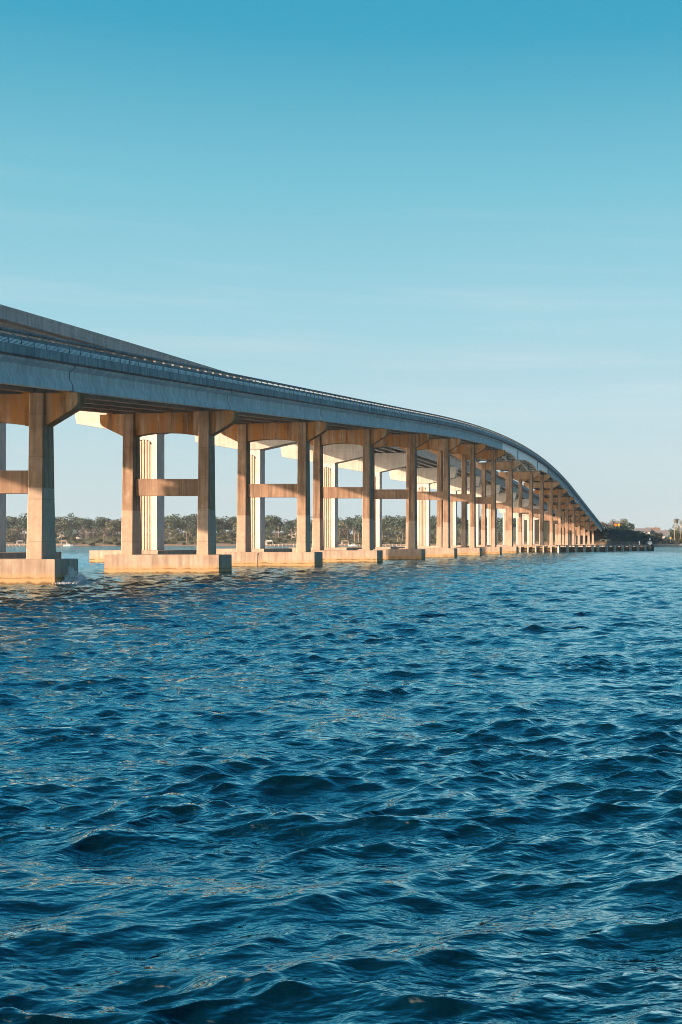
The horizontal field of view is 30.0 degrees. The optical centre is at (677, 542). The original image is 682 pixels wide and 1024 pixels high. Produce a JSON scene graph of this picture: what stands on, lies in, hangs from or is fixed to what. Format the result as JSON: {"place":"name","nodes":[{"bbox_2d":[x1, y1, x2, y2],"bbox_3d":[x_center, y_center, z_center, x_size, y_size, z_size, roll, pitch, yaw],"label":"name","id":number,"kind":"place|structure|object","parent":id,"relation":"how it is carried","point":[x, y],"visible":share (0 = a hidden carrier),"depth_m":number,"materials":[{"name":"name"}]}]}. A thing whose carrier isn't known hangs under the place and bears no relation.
{"place":"outdoors","nodes":[
{"label":"outdoors","id":0,"kind":"place"},
{"bbox_2d":[6,533,673,545],"bbox_3d":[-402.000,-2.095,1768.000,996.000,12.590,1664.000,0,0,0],"label":"shore","id":1,"kind":"structure","parent":0,"point":[90,539],"depth_m":966.41,"materials":[{"name":"green plant"}]},
{"bbox_2d":[6,527,18,539],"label":"oak tree","id":2,"kind":"object","parent":1,"relation":"on","point":[12,532],"visible":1,"depth_m":970.98,"materials":[{"name":"green plant"}]},
{"bbox_2d":[6,516,19,529],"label":"oak tree","id":3,"kind":"object","parent":1,"relation":"on","point":[8,520],"visible":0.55,"depth_m":1009.50,"materials":[{"name":"green plant"}]},
{"bbox_2d":[9,513,26,531],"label":"oak tree","id":4,"kind":"object","parent":1,"relation":"on","point":[20,526],"visible":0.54,"depth_m":1003.51,"materials":[{"name":"green plant"}]},
{"bbox_2d":[14,527,21,537],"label":"bare tree","id":5,"kind":"object","parent":1,"relation":"on","point":[19,535],"visible":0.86,"depth_m":981.26,"materials":[{"name":"brown plant"}]},
{"bbox_2d":[55,517,62,529],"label":"oak tree","id":6,"kind":"object","parent":1,"relation":"on","point":[57,521],"visible":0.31,"depth_m":1013.23,"materials":[{"name":"green plant"}]},
{"bbox_2d":[55,518,72,533],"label":"oak tree","id":7,"kind":"object","parent":1,"relation":"on","point":[65,528],"visible":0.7,"depth_m":1001.98,"materials":[{"name":"green plant"}]},
{"bbox_2d":[59,513,78,535],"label":"oak tree","id":8,"kind":"object","parent":1,"relation":"on","point":[71,525],"visible":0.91,"depth_m":1007.73,"materials":[{"name":"green plant"}]},
{"bbox_2d":[65,531,72,536],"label":"oak tree","id":9,"kind":"object","parent":1,"relation":"on","point":[67,534],"visible":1,"depth_m":975.14,"materials":[{"name":"green plant"}]},
{"bbox_2d":[75,533,84,538],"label":"house","id":10,"kind":"structure","parent":1,"relation":"on","point":[80,536],"depth_m":995.50,"materials":[{"name":"white"}]},
{"bbox_2d":[72,518,91,532],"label":"oak tree","id":11,"kind":"object","parent":1,"relation":"on","point":[80,521],"visible":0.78,"depth_m":1004.37,"materials":[{"name":"green plant"}]},
{"bbox_2d":[81,517,92,534],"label":"oak tree","id":12,"kind":"object","parent":1,"relation":"on","point":[89,527],"visible":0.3,"depth_m":1016.70,"materials":[{"name":"green plant"}]},
{"bbox_2d":[91,527,97,536],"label":"bare tree","id":13,"kind":"object","parent":1,"relation":"on","point":[94,535],"visible":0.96,"depth_m":990.56,"materials":[{"name":"brown plant"}]},
{"bbox_2d":[89,517,107,529],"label":"oak tree","id":14,"kind":"object","parent":1,"relation":"on","point":[91,523],"visible":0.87,"depth_m":1009.66,"materials":[{"name":"green plant"}]},
{"bbox_2d":[92,517,111,535],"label":"oak tree","id":15,"kind":"object","parent":1,"relation":"on","point":[101,521],"visible":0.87,"depth_m":1007.81,"materials":[{"name":"green plant"}]},
{"bbox_2d":[100,527,112,537],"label":"bare tree","id":16,"kind":"object","parent":1,"relation":"on","point":[107,532],"visible":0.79,"depth_m":981.78,"materials":[{"name":"brown plant"}]},
{"bbox_2d":[105,519,121,536],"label":"oak tree","id":17,"kind":"object","parent":1,"relation":"on","point":[113,525],"visible":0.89,"depth_m":1005.19,"materials":[{"name":"green plant"}]},
{"bbox_2d":[112,519,120,534],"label":"oak tree","id":18,"kind":"object","parent":1,"relation":"on","point":[117,524],"visible":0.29,"depth_m":1020.00,"materials":[{"name":"green plant"}]},
{"bbox_2d":[164,527,169,538],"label":"bare tree","id":19,"kind":"object","parent":1,"relation":"on","point":[166,531],"visible":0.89,"depth_m":980.58,"materials":[{"name":"brown plant"}]},
{"bbox_2d":[164,520,173,533],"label":"oak tree","id":20,"kind":"object","parent":1,"relation":"on","point":[168,524],"visible":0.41,"depth_m":1009.44,"materials":[{"name":"green plant"}]},
{"bbox_2d":[164,514,184,531],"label":"oak tree","id":21,"kind":"object","parent":1,"relation":"on","point":[172,519],"visible":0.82,"depth_m":1012.58,"materials":[{"name":"green plant"}]},
{"bbox_2d":[171,529,179,537],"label":"oak tree","id":22,"kind":"object","parent":1,"relation":"on","point":[177,533],"visible":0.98,"depth_m":979.60,"materials":[{"name":"green plant"}]},
{"bbox_2d":[172,517,187,533],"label":"oak tree","id":23,"kind":"object","parent":1,"relation":"on","point":[182,524],"visible":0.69,"depth_m":1016.42,"materials":[{"name":"green plant"}]},
{"bbox_2d":[180,513,196,536],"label":"oak tree","id":24,"kind":"object","parent":1,"relation":"on","point":[191,519],"visible":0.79,"depth_m":998.75,"materials":[{"name":"green plant"}]},
{"bbox_2d":[189,529,195,537],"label":"oak tree","id":25,"kind":"object","parent":1,"relation":"on","point":[193,533],"visible":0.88,"depth_m":989.79,"materials":[{"name":"green plant"}]},
{"bbox_2d":[216,518,222,530],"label":"oak tree","id":26,"kind":"object","parent":1,"relation":"on","point":[217,523],"visible":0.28,"depth_m":1014.62,"materials":[{"name":"green plant"}]},
{"bbox_2d":[220,529,226,537],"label":"oak tree","id":27,"kind":"object","parent":1,"relation":"on","point":[224,534],"visible":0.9,"depth_m":984.38,"materials":[{"name":"green plant"}]},
{"bbox_2d":[216,516,232,530],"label":"oak tree","id":28,"kind":"object","parent":1,"relation":"on","point":[224,524],"visible":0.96,"depth_m":1016.96,"materials":[{"name":"green plant"}]},
{"bbox_2d":[226,530,233,538],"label":"oak tree","id":29,"kind":"object","parent":1,"relation":"on","point":[230,533],"visible":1,"depth_m":979.50,"materials":[{"name":"green plant"}]},
{"bbox_2d":[225,518,236,530],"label":"oak tree","id":30,"kind":"object","parent":1,"relation":"on","point":[233,521],"visible":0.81,"depth_m":1019.99,"materials":[{"name":"green plant"}]},
{"bbox_2d":[232,527,236,537],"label":"oak tree","id":31,"kind":"object","parent":1,"relation":"on","point":[234,530],"visible":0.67,"depth_m":982.90,"materials":[{"name":"green plant"}]},
{"bbox_2d":[265,526,276,536],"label":"oak tree","id":32,"kind":"object","parent":1,"relation":"on","point":[270,533],"visible":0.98,"depth_m":976.17,"materials":[{"name":"green plant"}]},
{"bbox_2d":[265,515,279,531],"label":"oak tree","id":33,"kind":"object","parent":1,"relation":"on","point":[273,520],"visible":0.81,"depth_m":1010.75,"materials":[{"name":"green plant"}]},
{"bbox_2d":[271,515,281,533],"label":"oak tree","id":34,"kind":"object","parent":1,"relation":"on","point":[277,523],"visible":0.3,"depth_m":1028.77,"materials":[{"name":"green plant"}]},
{"bbox_2d":[278,519,291,529],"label":"oak tree","id":35,"kind":"object","parent":1,"relation":"on","point":[282,524],"visible":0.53,"depth_m":1021.90,"materials":[{"name":"green plant"}]},
{"bbox_2d":[281,525,290,534],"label":"oak tree","id":36,"kind":"object","parent":1,"relation":"on","point":[285,530],"visible":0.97,"depth_m":977.09,"materials":[{"name":"green plant"}]},
{"bbox_2d":[287,519,296,527],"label":"oak tree","id":37,"kind":"object","parent":1,"relation":"on","point":[290,521],"visible":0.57,"depth_m":1020.58,"materials":[{"name":"green plant"}]},
{"bbox_2d":[338,520,348,536],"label":"oak tree","id":38,"kind":"object","parent":1,"relation":"on","point":[342,524],"visible":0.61,"depth_m":1000.17,"materials":[{"name":"green plant"}]},
{"bbox_2d":[341,528,346,537],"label":"bare tree","id":39,"kind":"object","parent":1,"relation":"on","point":[344,530],"visible":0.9,"depth_m":992.17,"materials":[{"name":"brown plant"}]},
{"bbox_2d":[345,517,355,530],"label":"oak tree","id":40,"kind":"object","parent":1,"relation":"on","point":[348,518],"visible":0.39,"depth_m":1018.24,"materials":[{"name":"green plant"}]},
{"bbox_2d":[347,515,361,533],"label":"oak tree","id":41,"kind":"object","parent":1,"relation":"on","point":[356,518],"visible":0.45,"depth_m":1007.90,"materials":[{"name":"green plant"}]},
{"bbox_2d":[353,515,361,530],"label":"oak tree","id":42,"kind":"object","parent":1,"relation":"on","point":[358,528],"visible":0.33,"depth_m":1003.82,"materials":[{"name":"green plant"}]},
{"bbox_2d":[382,518,392,536],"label":"oak tree","id":43,"kind":"object","parent":1,"relation":"on","point":[386,525],"visible":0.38,"depth_m":1003.52,"materials":[{"name":"green plant"}]},
{"bbox_2d":[383,515,397,531],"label":"oak tree","id":44,"kind":"object","parent":1,"relation":"on","point":[388,517],"visible":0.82,"depth_m":1005.75,"materials":[{"name":"green plant"}]},
{"bbox_2d":[385,516,402,537],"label":"oak tree","id":45,"kind":"object","parent":1,"relation":"on","point":[395,523],"visible":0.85,"depth_m":1001.18,"materials":[{"name":"green plant"}]},
{"bbox_2d":[393,526,405,538],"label":"oak tree","id":46,"kind":"object","parent":1,"relation":"on","point":[400,535],"visible":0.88,"depth_m":974.99,"materials":[{"name":"green plant"}]},
{"bbox_2d":[397,516,405,528],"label":"oak tree","id":47,"kind":"object","parent":1,"relation":"on","point":[401,518],"visible":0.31,"depth_m":1023.40,"materials":[{"name":"green plant"}]},
{"bbox_2d":[401,521,405,533],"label":"oak tree","id":48,"kind":"object","parent":1,"relation":"on","point":[404,525],"visible":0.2,"depth_m":1008.28,"materials":[{"name":"green plant"}]},
{"bbox_2d":[430,516,436,532],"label":"oak tree","id":49,"kind":"object","parent":1,"relation":"on","point":[431,522],"visible":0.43,"depth_m":1013.69,"materials":[{"name":"green plant"}]},
{"bbox_2d":[457,518,468,533],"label":"oak tree","id":50,"kind":"object","parent":1,"relation":"on","point":[460,524],"visible":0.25,"depth_m":998.93,"materials":[{"name":"green plant"}]},
{"bbox_2d":[497,518,502,537],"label":"oak tree","id":51,"kind":"object","parent":1,"relation":"on","point":[499,523],"visible":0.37,"depth_m":997.14,"materials":[{"name":"green plant"}]},
{"bbox_2d":[497,527,502,536],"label":"oak tree","id":52,"kind":"object","parent":1,"relation":"on","point":[501,533],"visible":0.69,"depth_m":982.40,"materials":[{"name":"green plant"}]},
{"bbox_2d":[0,546,681,1023],"bbox_3d":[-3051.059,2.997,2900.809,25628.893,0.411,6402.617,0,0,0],"label":"water","id":53,"kind":"structure","parent":0,"point":[436,790],"depth_m":14.18,"materials":[{"name":"blue liquid"}]},
{"bbox_2d":[8,540,25,545],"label":"boat dock","id":54,"kind":"object","parent":53,"relation":"on","point":[19,541],"visible":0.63,"depth_m":938.90,"materials":[{"name":"concrete"}]},
{"bbox_2d":[53,566,98,584],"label":"splash","id":55,"kind":"object","parent":53,"relation":"on","point":[74,580],"visible":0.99,"depth_m":85.33,"materials":[{"name":"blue liquid"}]},
{"bbox_2d":[0,304,554,562],"bbox_3d":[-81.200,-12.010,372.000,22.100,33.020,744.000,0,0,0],"label":"highway bridge","id":56,"kind":"structure","parent":53,"relation":"in","point":[392,460],"depth_m":225.03,"materials":[{"name":"concrete"}]},
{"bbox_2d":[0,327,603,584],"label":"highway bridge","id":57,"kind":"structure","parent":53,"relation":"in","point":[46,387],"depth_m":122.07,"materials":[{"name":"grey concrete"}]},
{"bbox_2d":[503,545,653,551],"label":"fender wall","id":58,"kind":"structure","parent":53,"relation":"in","point":[582,548],"depth_m":371.89,"materials":[{"name":"concrete"}]},
{"bbox_2d":[0,0,681,533],"label":"sky","id":59,"kind":"structure","parent":0,"point":[470,211],"materials":[{"name":"blue"}]},
{"bbox_2d":[497,519,681,544],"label":"island","id":60,"kind":"structure","parent":0,"point":[611,535],"depth_m":683.76,"materials":[{"name":"plant"}]},
{"bbox_2d":[605,519,621,528],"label":"oak tree","id":61,"kind":"object","parent":60,"relation":"on","point":[612,522],"visible":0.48,"depth_m":813.67,"materials":[{"name":"green plant"}]},
{"bbox_2d":[620,518,627,528],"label":"oak tree","id":62,"kind":"object","parent":60,"relation":"on","point":[624,521],"visible":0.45,"depth_m":818.94,"materials":[{"name":"green plant"}]},
{"bbox_2d":[624,523,634,529],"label":"oak tree","id":63,"kind":"object","parent":60,"relation":"on","point":[631,525],"visible":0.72,"depth_m":806.66,"materials":[{"name":"green plant"}]},
{"bbox_2d":[599,545,681,546],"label":"seawall","id":64,"kind":"object","parent":60,"relation":"on","point":[647,545],"visible":0.11,"depth_m":760.65,"materials":[{"name":"concrete"}]},
{"bbox_2d":[634,527,652,533],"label":"house","id":65,"kind":"structure","parent":60,"relation":"on","point":[647,530],"depth_m":866.95,"materials":[{"name":"white"}]},
{"bbox_2d":[653,532,662,536],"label":"oak tree","id":66,"kind":"object","parent":60,"relation":"on","point":[658,534],"visible":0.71,"depth_m":833.09,"materials":[{"name":"green plant"}]},
{"bbox_2d":[655,529,669,538],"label":"house","id":67,"kind":"structure","parent":60,"relation":"on","point":[665,531],"depth_m":847.43,"materials":[{"name":"white"}]},
{"bbox_2d":[671,530,681,539],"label":"oak tree","id":68,"kind":"object","parent":60,"relation":"on","point":[677,535],"visible":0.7,"depth_m":839.22,"materials":[{"name":"green plant"}]},
{"bbox_2d":[672,520,681,538],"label":"oak tree","id":69,"kind":"object","parent":60,"relation":"on","point":[679,527],"visible":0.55,"depth_m":869.96,"materials":[{"name":"green plant"}]}
]}

